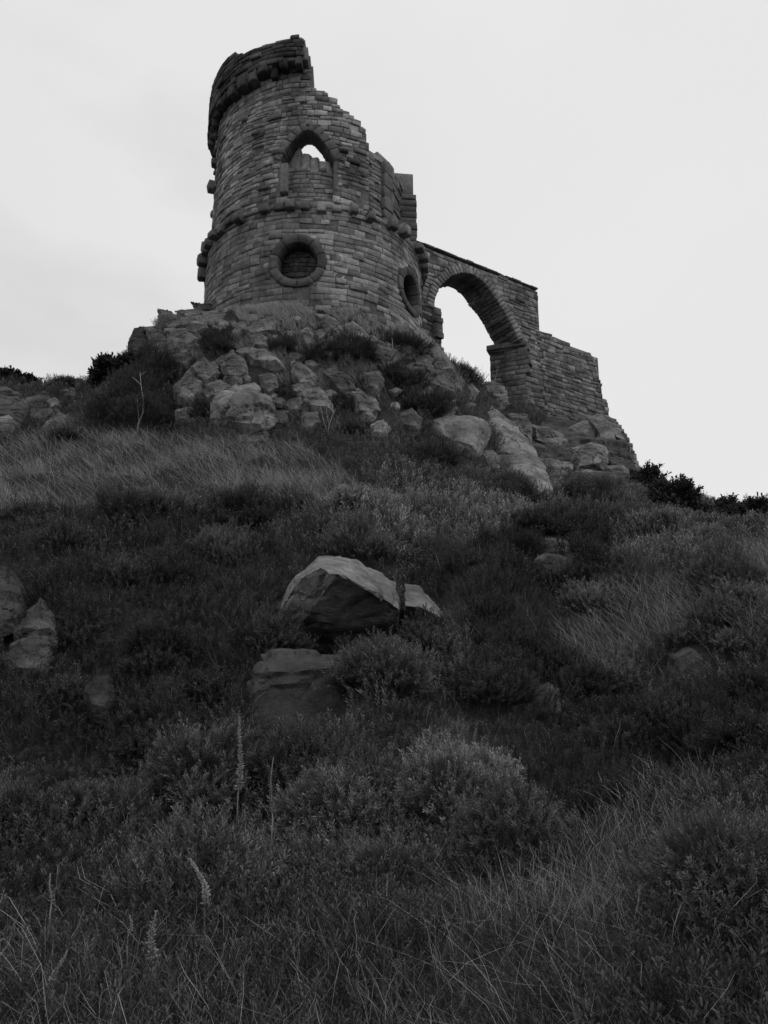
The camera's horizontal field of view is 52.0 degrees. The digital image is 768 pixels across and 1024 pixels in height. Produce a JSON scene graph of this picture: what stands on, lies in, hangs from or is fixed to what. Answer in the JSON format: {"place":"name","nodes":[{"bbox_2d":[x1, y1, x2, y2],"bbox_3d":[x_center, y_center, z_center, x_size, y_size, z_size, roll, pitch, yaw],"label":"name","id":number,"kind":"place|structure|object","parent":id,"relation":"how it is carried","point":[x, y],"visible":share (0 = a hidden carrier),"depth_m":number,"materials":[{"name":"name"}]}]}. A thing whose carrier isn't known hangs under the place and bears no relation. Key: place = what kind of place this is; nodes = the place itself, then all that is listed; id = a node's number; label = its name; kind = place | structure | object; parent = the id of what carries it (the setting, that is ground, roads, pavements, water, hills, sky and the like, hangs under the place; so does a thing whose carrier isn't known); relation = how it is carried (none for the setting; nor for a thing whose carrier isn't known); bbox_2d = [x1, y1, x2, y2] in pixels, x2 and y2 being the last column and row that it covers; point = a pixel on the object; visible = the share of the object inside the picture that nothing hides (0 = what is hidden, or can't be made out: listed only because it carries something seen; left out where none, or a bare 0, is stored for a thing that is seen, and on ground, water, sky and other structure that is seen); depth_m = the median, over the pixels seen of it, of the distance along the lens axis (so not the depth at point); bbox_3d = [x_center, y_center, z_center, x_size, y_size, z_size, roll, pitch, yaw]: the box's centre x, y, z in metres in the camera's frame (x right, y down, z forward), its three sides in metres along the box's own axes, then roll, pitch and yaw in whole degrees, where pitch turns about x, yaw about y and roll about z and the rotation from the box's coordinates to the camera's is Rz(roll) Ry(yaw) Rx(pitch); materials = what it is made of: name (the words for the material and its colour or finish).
{"place":"outdoors","nodes":[
{"label":"outdoors","id":0,"kind":"place"},
{"bbox_2d":[0,299,767,1023],"bbox_3d":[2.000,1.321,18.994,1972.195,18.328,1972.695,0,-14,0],"label":"hillside","id":1,"kind":"structure","parent":0,"point":[278,702],"depth_m":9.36,"materials":[{"name":"plant"}]},
{"bbox_2d":[0,386,29,427],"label":"rock","id":2,"kind":"object","parent":1,"relation":"on","point":[11,401],"visible":0.51,"depth_m":21.51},
{"bbox_2d":[0,566,32,638],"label":"rock","id":3,"kind":"object","parent":1,"relation":"on","point":[11,588],"visible":0.88,"depth_m":9.87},
{"bbox_2d":[0,498,54,524],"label":"heather bush","id":4,"kind":"object","parent":1,"relation":"on","point":[18,509],"visible":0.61,"depth_m":13.94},
{"bbox_2d":[2,635,55,684],"bbox_3d":[-4.168,1.794,9.363,0.558,0.641,0.828,0,-14,0],"label":"rock","id":5,"kind":"object","parent":1,"relation":"on","point":[22,654],"visible":0.69,"depth_m":9.09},
{"bbox_2d":[13,598,60,647],"bbox_3d":[-4.198,1.396,9.902,0.550,0.678,1.009,0,-14,0],"label":"rock","id":6,"kind":"object","parent":5,"relation":"on","point":[32,623],"visible":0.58,"depth_m":9.49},
{"bbox_2d":[0,769,78,853],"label":"heather bush","id":7,"kind":"object","parent":1,"relation":"on","point":[11,801],"visible":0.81,"depth_m":5.98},
{"bbox_2d":[26,391,63,425],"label":"rock","id":8,"kind":"object","parent":1,"relation":"on","point":[39,401],"visible":0.34,"depth_m":21.75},
{"bbox_2d":[30,666,92,701],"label":"heather bush","id":9,"kind":"object","parent":1,"relation":"on","point":[58,682],"visible":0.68,"depth_m":8.77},
{"bbox_2d":[33,518,96,549],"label":"heather bush","id":10,"kind":"object","parent":1,"relation":"on","point":[60,532],"visible":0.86,"depth_m":11.99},
{"bbox_2d":[50,605,109,647],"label":"heather bush","id":11,"kind":"object","parent":1,"relation":"on","point":[67,624],"visible":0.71,"depth_m":9.67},
{"bbox_2d":[43,775,137,822],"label":"heather bush","id":12,"kind":"object","parent":1,"relation":"on","point":[106,788],"visible":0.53,"depth_m":6.34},
{"bbox_2d":[82,675,118,724],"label":"rock","id":13,"kind":"object","parent":1,"relation":"on","point":[95,690],"visible":0.77,"depth_m":8.59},
{"bbox_2d":[86,350,137,384],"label":"shrub","id":14,"kind":"object","parent":1,"relation":"on","point":[102,364],"visible":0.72,"depth_m":22.21,"materials":[{"name":"black plant"}]},
{"bbox_2d":[90,550,151,586],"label":"heather bush","id":15,"kind":"object","parent":1,"relation":"on","point":[129,568],"visible":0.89,"depth_m":10.85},
{"bbox_2d":[76,361,189,435],"bbox_3d":[-6.329,-2.761,19.906,2.566,2.362,2.367,-7,-16,26],"label":"heather bush","id":16,"kind":"object","parent":1,"relation":"on","point":[160,402],"visible":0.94,"depth_m":19.48,"materials":[{"name":"plant"}]},
{"bbox_2d":[86,479,186,514],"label":"heather bush","id":17,"kind":"object","parent":1,"relation":"on","point":[135,496],"visible":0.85,"depth_m":13.35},
{"bbox_2d":[112,692,169,725],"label":"heather bush","id":18,"kind":"object","parent":1,"relation":"on","point":[134,709],"visible":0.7,"depth_m":8.36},
{"bbox_2d":[103,709,185,766],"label":"heather bush","id":19,"kind":"object","parent":1,"relation":"on","point":[132,748],"visible":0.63,"depth_m":7.99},
{"bbox_2d":[114,635,182,675],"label":"heather bush","id":20,"kind":"object","parent":1,"relation":"on","point":[130,660],"visible":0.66,"depth_m":9.01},
{"bbox_2d":[102,335,197,386],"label":"heather bush","id":21,"kind":"object","parent":1,"relation":"on","point":[145,361],"visible":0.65,"depth_m":21.25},
{"bbox_2d":[117,618,211,662],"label":"heather bush","id":22,"kind":"object","parent":1,"relation":"on","point":[140,636],"visible":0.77,"depth_m":9.20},
{"bbox_2d":[147,554,204,584],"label":"heather bush","id":23,"kind":"object","parent":1,"relation":"on","point":[175,569],"visible":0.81,"depth_m":11.06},
{"bbox_2d":[164,328,200,355],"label":"rock","id":24,"kind":"object","parent":1,"relation":"on","point":[178,335],"visible":0.48,"depth_m":22.41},
{"bbox_2d":[173,369,203,409],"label":"rock","id":25,"kind":"object","parent":1,"relation":"on","point":[188,388],"visible":0.52,"depth_m":20.55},
{"bbox_2d":[175,308,208,327],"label":"rock","id":26,"kind":"object","parent":1,"relation":"on","point":[191,314],"visible":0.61,"depth_m":23.45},
{"bbox_2d":[136,706,265,832],"bbox_3d":[-1.663,2.275,7.029,1.245,1.062,1.109,-11,-18,37],"label":"heather bush","id":27,"kind":"object","parent":1,"relation":"on","point":[198,745],"visible":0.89,"depth_m":6.86,"materials":[{"name":"plant"}]},
{"bbox_2d":[190,357,221,383],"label":"rock","id":28,"kind":"object","parent":1,"relation":"on","point":[204,370],"visible":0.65,"depth_m":20.86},
{"bbox_2d":[174,663,245,706],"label":"heather bush","id":29,"kind":"object","parent":1,"relation":"on","point":[205,686],"visible":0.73,"depth_m":8.87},
{"bbox_2d":[168,515,270,560],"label":"heather bush","id":30,"kind":"object","parent":1,"relation":"on","point":[221,536],"visible":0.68,"depth_m":12.61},
{"bbox_2d":[194,314,251,352],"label":"heather bush","id":31,"kind":"object","parent":1,"relation":"on","point":[210,339],"visible":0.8,"depth_m":21.75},
{"bbox_2d":[220,350,248,385],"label":"rock","id":32,"kind":"object","parent":1,"relation":"on","point":[234,367],"visible":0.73,"depth_m":20.83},
{"bbox_2d":[210,382,277,435],"bbox_3d":[-3.432,-2.292,19.825,1.773,1.934,1.722,0,-14,0],"label":"rock","id":33,"kind":"object","parent":1,"relation":"on","point":[250,407],"visible":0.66,"depth_m":19.17,"materials":[{"name":"stone"}]},
{"bbox_2d":[203,478,293,511],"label":"heather bush","id":34,"kind":"object","parent":1,"relation":"on","point":[241,493],"visible":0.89,"depth_m":14.33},
{"bbox_2d":[232,501,285,526],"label":"heather bush","id":35,"kind":"object","parent":1,"relation":"on","point":[268,514],"visible":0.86,"depth_m":13.93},
{"bbox_2d":[236,344,284,371],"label":"rock","id":36,"kind":"object","parent":1,"relation":"on","point":[269,358],"visible":0.81,"depth_m":21.13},
{"bbox_2d":[232,598,316,653],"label":"heather bush","id":37,"kind":"object","parent":1,"relation":"on","point":[274,626],"visible":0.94,"depth_m":9.60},
{"bbox_2d":[263,321,298,351],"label":"heather bush","id":38,"kind":"object","parent":1,"relation":"on","point":[282,342],"visible":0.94,"depth_m":21.61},
{"bbox_2d":[246,648,351,707],"bbox_3d":[-0.906,2.560,9.358,1.375,1.805,1.537,0,-14,0],"label":"boulder","id":39,"kind":"object","parent":1,"relation":"on","point":[297,673],"visible":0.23,"depth_m":8.86,"materials":[{"name":"stone"}]},
{"bbox_2d":[290,360,317,386],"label":"rock","id":40,"kind":"object","parent":1,"relation":"on","point":[303,374],"visible":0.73,"depth_m":20.89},
{"bbox_2d":[243,715,366,802],"bbox_3d":[-0.757,2.266,7.233,1.160,0.798,1.316,6,-15,-24],"label":"heather bush","id":41,"kind":"object","parent":1,"relation":"on","point":[302,750],"visible":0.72,"depth_m":7.02,"materials":[{"name":"plant"}]},
{"bbox_2d":[197,34,428,331],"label":"round tower","id":42,"kind":"structure","parent":1,"relation":"on","point":[291,222],"depth_m":24.48,"materials":[{"name":"stone"}]},
{"bbox_2d":[269,234,325,287],"bbox_3d":[-2.555,-7.321,23.505,1.714,1.720,0.739,0,-14,0],"label":"round window","id":43,"kind":"structure","parent":42,"relation":"in","point":[299,260],"depth_m":23.36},
{"bbox_2d":[397,267,420,317],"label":"round window","id":44,"kind":"structure","parent":42,"relation":"in","point":[408,285],"depth_m":25.45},
{"bbox_2d":[297,386,334,415],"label":"rock","id":45,"kind":"object","parent":1,"relation":"on","point":[316,395],"visible":0.66,"depth_m":20.17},
{"bbox_2d":[282,853,351,901],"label":"heather bush","id":46,"kind":"object","parent":1,"relation":"on","point":[315,874],"visible":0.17,"depth_m":5.39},
{"bbox_2d":[0,552,643,944],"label":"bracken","id":47,"kind":"object","parent":1,"relation":"on","point":[4,852],"visible":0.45,"depth_m":7.91,"materials":[{"name":"plant"}]},
{"bbox_2d":[261,758,395,844],"bbox_3d":[-0.456,2.342,6.418,1.105,0.673,0.931,0,-14,0],"label":"heather bush","id":48,"kind":"object","parent":1,"relation":"on","point":[325,788],"visible":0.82,"depth_m":6.23,"materials":[{"name":"plant"}]},
{"bbox_2d":[279,830,378,901],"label":"heather bush","id":49,"kind":"object","parent":1,"relation":"on","point":[313,850],"visible":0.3,"depth_m":5.56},
{"bbox_2d":[323,364,356,408],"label":"rock","id":50,"kind":"object","parent":1,"relation":"on","point":[335,376],"visible":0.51,"depth_m":20.86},
{"bbox_2d":[279,556,401,655],"bbox_3d":[-0.841,1.479,11.096,2.185,1.907,3.763,0,-14,0],"label":"boulder","id":51,"kind":"object","parent":1,"relation":"on","point":[329,599],"visible":0.64,"depth_m":10.13,"materials":[{"name":"stone"}]},
{"bbox_2d":[293,303,397,365],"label":"heather bush","id":52,"kind":"object","parent":1,"relation":"on","point":[369,350],"visible":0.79,"depth_m":21.44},
{"bbox_2d":[323,479,375,509],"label":"heather bush","id":53,"kind":"object","parent":1,"relation":"on","point":[343,492],"visible":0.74,"depth_m":14.04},
{"bbox_2d":[307,737,406,804],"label":"heather bush","id":54,"kind":"object","parent":1,"relation":"on","point":[386,768],"visible":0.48,"depth_m":6.77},
{"bbox_2d":[351,388,380,421],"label":"rock","id":55,"kind":"object","parent":1,"relation":"on","point":[367,405],"visible":0.66,"depth_m":20.06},
{"bbox_2d":[312,496,428,559],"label":"heather bush","id":56,"kind":"object","parent":1,"relation":"on","point":[345,527],"visible":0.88,"depth_m":12.90,"materials":[{"name":"plant"}]},
{"bbox_2d":[363,371,383,398],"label":"rock","id":57,"kind":"object","parent":1,"relation":"on","point":[376,379],"visible":0.86,"depth_m":20.85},
{"bbox_2d":[312,625,442,708],"bbox_3d":[0.038,1.769,9.008,1.462,0.942,1.306,-5,-15,20],"label":"heather bush","id":58,"kind":"object","parent":1,"relation":"on","point":[400,657],"visible":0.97,"depth_m":8.66,"materials":[{"name":"plant"}]},
{"bbox_2d":[311,832,450,894],"bbox_3d":[-0.068,2.501,5.597,0.960,0.430,0.797,5,-15,-21],"label":"heather bush","id":59,"kind":"object","parent":1,"relation":"on","point":[358,869],"visible":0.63,"depth_m":5.48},
{"bbox_2d":[0,316,767,1023],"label":"heather","id":60,"kind":"object","parent":1,"relation":"on","point":[276,900],"visible":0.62,"depth_m":6.25,"materials":[{"name":"plant"}]},
{"bbox_2d":[361,352,432,390],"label":"heather bush","id":61,"kind":"object","parent":1,"relation":"on","point":[402,373],"visible":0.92,"depth_m":21.37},
{"bbox_2d":[368,316,438,362],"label":"heather bush","id":62,"kind":"object","parent":1,"relation":"on","point":[405,337],"visible":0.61,"depth_m":22.88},
{"bbox_2d":[400,408,422,436],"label":"rock","id":63,"kind":"object","parent":1,"relation":"on","point":[416,420],"visible":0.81,"depth_m":19.62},
{"bbox_2d":[402,584,442,626],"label":"boulder","id":64,"kind":"object","parent":1,"relation":"on","point":[414,595],"visible":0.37,"depth_m":10.82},
{"bbox_2d":[383,372,462,418],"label":"heather bush","id":65,"kind":"object","parent":1,"relation":"on","point":[422,400],"visible":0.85,"depth_m":20.76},
{"bbox_2d":[390,600,465,655],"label":"heather bush","id":66,"kind":"object","parent":1,"relation":"on","point":[425,631],"visible":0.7,"depth_m":10.02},
{"bbox_2d":[399,434,463,470],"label":"heather bush","id":67,"kind":"object","parent":1,"relation":"on","point":[442,450],"visible":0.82,"depth_m":18.06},
{"bbox_2d":[406,358,457,400],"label":"rock","id":68,"kind":"object","parent":1,"relation":"on","point":[439,379],"visible":0.27,"depth_m":22.34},
{"bbox_2d":[374,727,506,844],"bbox_3d":[0.523,2.311,6.631,1.273,0.978,1.171,0,-14,0],"label":"heather bush","id":69,"kind":"object","parent":1,"relation":"on","point":[420,783],"visible":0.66,"depth_m":6.36,"materials":[{"name":"plant"}]},
{"bbox_2d":[430,415,491,458],"bbox_3d":[1.963,-1.794,20.633,1.672,1.687,1.710,0,-14,0],"label":"rock","id":70,"kind":"object","parent":1,"relation":"on","point":[471,433],"visible":0.74,"depth_m":20.21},
{"bbox_2d":[438,543,485,574],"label":"heather bush","id":71,"kind":"object","parent":1,"relation":"on","point":[464,554],"visible":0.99,"depth_m":12.15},
{"bbox_2d":[417,241,544,411],"bbox_3d":[3.148,-6.194,29.462,6.732,6.331,1.707,9,-17,-33],"label":"archway","id":72,"kind":"object","parent":1,"relation":"on","point":[504,308],"visible":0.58,"depth_m":30.18,"materials":[{"name":"stone"}]},
{"bbox_2d":[450,736,527,788],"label":"heather bush","id":73,"kind":"object","parent":1,"relation":"on","point":[493,757],"visible":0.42,"depth_m":6.91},
{"bbox_2d":[437,650,545,710],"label":"heather bush","id":74,"kind":"object","parent":1,"relation":"on","point":[474,689],"visible":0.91,"depth_m":8.78,"materials":[{"name":"plant"}]},
{"bbox_2d":[461,467,554,503],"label":"heather bush","id":75,"kind":"object","parent":1,"relation":"on","point":[520,481],"visible":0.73,"depth_m":16.83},
{"bbox_2d":[443,767,589,880],"bbox_3d":[0.932,2.212,5.603,0.988,0.787,1.069,-9,-17,32],"label":"heather bush","id":76,"kind":"object","parent":1,"relation":"on","point":[500,815],"visible":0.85,"depth_m":5.41,"materials":[{"name":"plant"}]},
{"bbox_2d":[486,402,552,498],"bbox_3d":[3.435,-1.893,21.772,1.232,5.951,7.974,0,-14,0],"label":"rock","id":77,"kind":"object","parent":1,"relation":"on","point":[518,451],"visible":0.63,"depth_m":20.01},
{"bbox_2d":[493,626,556,672],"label":"heather bush","id":78,"kind":"object","parent":1,"relation":"on","point":[536,645],"visible":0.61,"depth_m":10.02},
{"bbox_2d":[498,527,551,554],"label":"heather bush","id":79,"kind":"object","parent":1,"relation":"on","point":[521,539],"visible":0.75,"depth_m":13.05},
{"bbox_2d":[503,501,561,529],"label":"heather bush","id":80,"kind":"object","parent":1,"relation":"on","point":[529,517],"visible":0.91,"depth_m":14.45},
{"bbox_2d":[531,424,567,444],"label":"rock","id":81,"kind":"object","parent":1,"relation":"on","point":[543,434],"visible":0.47,"depth_m":24.96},
{"bbox_2d":[534,553,574,586],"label":"rock","id":82,"kind":"object","parent":1,"relation":"on","point":[546,558],"visible":0.45,"depth_m":12.49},
{"bbox_2d":[530,632,582,673],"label":"heather bush","id":83,"kind":"object","parent":1,"relation":"on","point":[565,652],"visible":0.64,"depth_m":9.90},
{"bbox_2d":[533,508,581,537],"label":"heather bush","id":84,"kind":"object","parent":1,"relation":"on","point":[559,525],"visible":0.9,"depth_m":14.23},
{"bbox_2d":[549,561,596,585],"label":"heather bush","id":85,"kind":"object","parent":1,"relation":"on","point":[571,572],"visible":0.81,"depth_m":12.10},
{"bbox_2d":[538,648,630,702],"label":"heather bush","id":86,"kind":"object","parent":1,"relation":"on","point":[594,675],"visible":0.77,"depth_m":9.46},
{"bbox_2d":[531,417,641,489],"bbox_3d":[6.003,-1.556,25.115,3.946,5.766,9.213,0,-14,0],"label":"rock","id":87,"kind":"object","parent":1,"relation":"on","point":[618,448],"visible":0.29,"depth_m":24.05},
{"bbox_2d":[536,331,639,470],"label":"ruined wall","id":88,"kind":"structure","parent":1,"relation":"on","point":[572,385],"depth_m":31.38,"materials":[{"name":"stone"}]},
{"bbox_2d":[570,442,608,469],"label":"rock","id":89,"kind":"object","parent":1,"relation":"on","point":[591,455],"visible":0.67,"depth_m":22.37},
{"bbox_2d":[552,573,629,614],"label":"heather bush","id":90,"kind":"object","parent":1,"relation":"on","point":[596,593],"visible":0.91,"depth_m":11.44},
{"bbox_2d":[553,471,631,506],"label":"heather bush","id":91,"kind":"object","parent":1,"relation":"on","point":[581,485],"visible":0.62,"depth_m":17.64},
{"bbox_2d":[586,414,624,439],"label":"rock","id":92,"kind":"object","parent":1,"relation":"on","point":[601,425],"visible":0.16,"depth_m":26.38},
{"bbox_2d":[582,708,647,747],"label":"heather bush","id":93,"kind":"object","parent":1,"relation":"on","point":[611,728],"visible":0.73,"depth_m":7.46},
{"bbox_2d":[577,647,658,694],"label":"heather bush","id":94,"kind":"object","parent":1,"relation":"on","point":[628,666],"visible":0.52,"depth_m":9.61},
{"bbox_2d":[596,638,650,663],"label":"heather bush","id":95,"kind":"object","parent":1,"relation":"on","point":[618,648],"visible":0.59,"depth_m":10.04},
{"bbox_2d":[625,459,671,491],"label":"shrub","id":96,"kind":"object","parent":1,"relation":"on","point":[649,473],"visible":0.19,"depth_m":21.27,"materials":[{"name":"black plant"}]},
{"bbox_2d":[625,685,705,731],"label":"heather bush","id":97,"kind":"object","parent":1,"relation":"on","point":[661,702],"visible":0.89,"depth_m":7.57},
{"bbox_2d":[641,504,695,534],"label":"heather bush","id":98,"kind":"object","parent":1,"relation":"on","point":[660,517],"visible":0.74,"depth_m":14.21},
{"bbox_2d":[657,622,703,646],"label":"heather bush","id":99,"kind":"object","parent":1,"relation":"on","point":[683,634],"visible":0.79,"depth_m":9.88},
{"bbox_2d":[638,473,723,515],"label":"shrub","id":100,"kind":"object","parent":1,"relation":"on","point":[682,490],"visible":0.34,"depth_m":18.03,"materials":[{"name":"black plant"}]},
{"bbox_2d":[598,792,767,924],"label":"heather bush","id":101,"kind":"object","parent":1,"relation":"on","point":[672,843],"visible":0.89,"depth_m":3.90,"materials":[{"name":"plant"}]},
{"bbox_2d":[647,708,721,754],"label":"heather bush","id":102,"kind":"object","parent":1,"relation":"on","point":[683,725],"visible":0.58,"depth_m":7.26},
{"bbox_2d":[669,646,703,679],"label":"rock","id":103,"kind":"object","parent":1,"relation":"on","point":[682,656],"visible":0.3,"depth_m":9.56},
{"bbox_2d":[669,724,724,769],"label":"heather bush","id":104,"kind":"object","parent":1,"relation":"on","point":[691,752],"visible":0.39,"depth_m":6.96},
{"bbox_2d":[681,592,748,630],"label":"heather bush","id":105,"kind":"object","parent":1,"relation":"on","point":[710,608],"visible":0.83,"depth_m":9.97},
{"bbox_2d":[679,526,767,601],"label":"heather bush","id":106,"kind":"object","parent":1,"relation":"on","point":[745,561],"visible":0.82,"depth_m":11.20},
{"bbox_2d":[686,702,767,760],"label":"heather bush","id":107,"kind":"object","parent":1,"relation":"on","point":[720,732],"visible":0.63,"depth_m":6.63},
{"bbox_2d":[712,492,745,523],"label":"shrub","id":108,"kind":"object","parent":1,"relation":"on","point":[730,505],"visible":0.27,"depth_m":17.66,"materials":[{"name":"black plant"}]},
{"bbox_2d":[703,625,757,653],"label":"heather bush","id":109,"kind":"object","parent":1,"relation":"on","point":[723,642],"visible":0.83,"depth_m":9.56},
{"bbox_2d":[702,569,767,611],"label":"heather bush","id":110,"kind":"object","parent":1,"relation":"on","point":[727,590],"visible":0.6,"depth_m":10.73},
{"bbox_2d":[709,661,767,700],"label":"heather bush","id":111,"kind":"object","parent":1,"relation":"on","point":[751,674],"visible":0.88,"depth_m":8.77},
{"bbox_2d":[738,492,767,525],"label":"shrub","id":112,"kind":"object","parent":1,"relation":"on","point":[756,503],"visible":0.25,"depth_m":17.36,"materials":[{"name":"black plant"}]},
{"bbox_2d":[0,0,767,501],"label":"sky","id":113,"kind":"structure","parent":0,"point":[608,159],"materials":[{"name":"white"}]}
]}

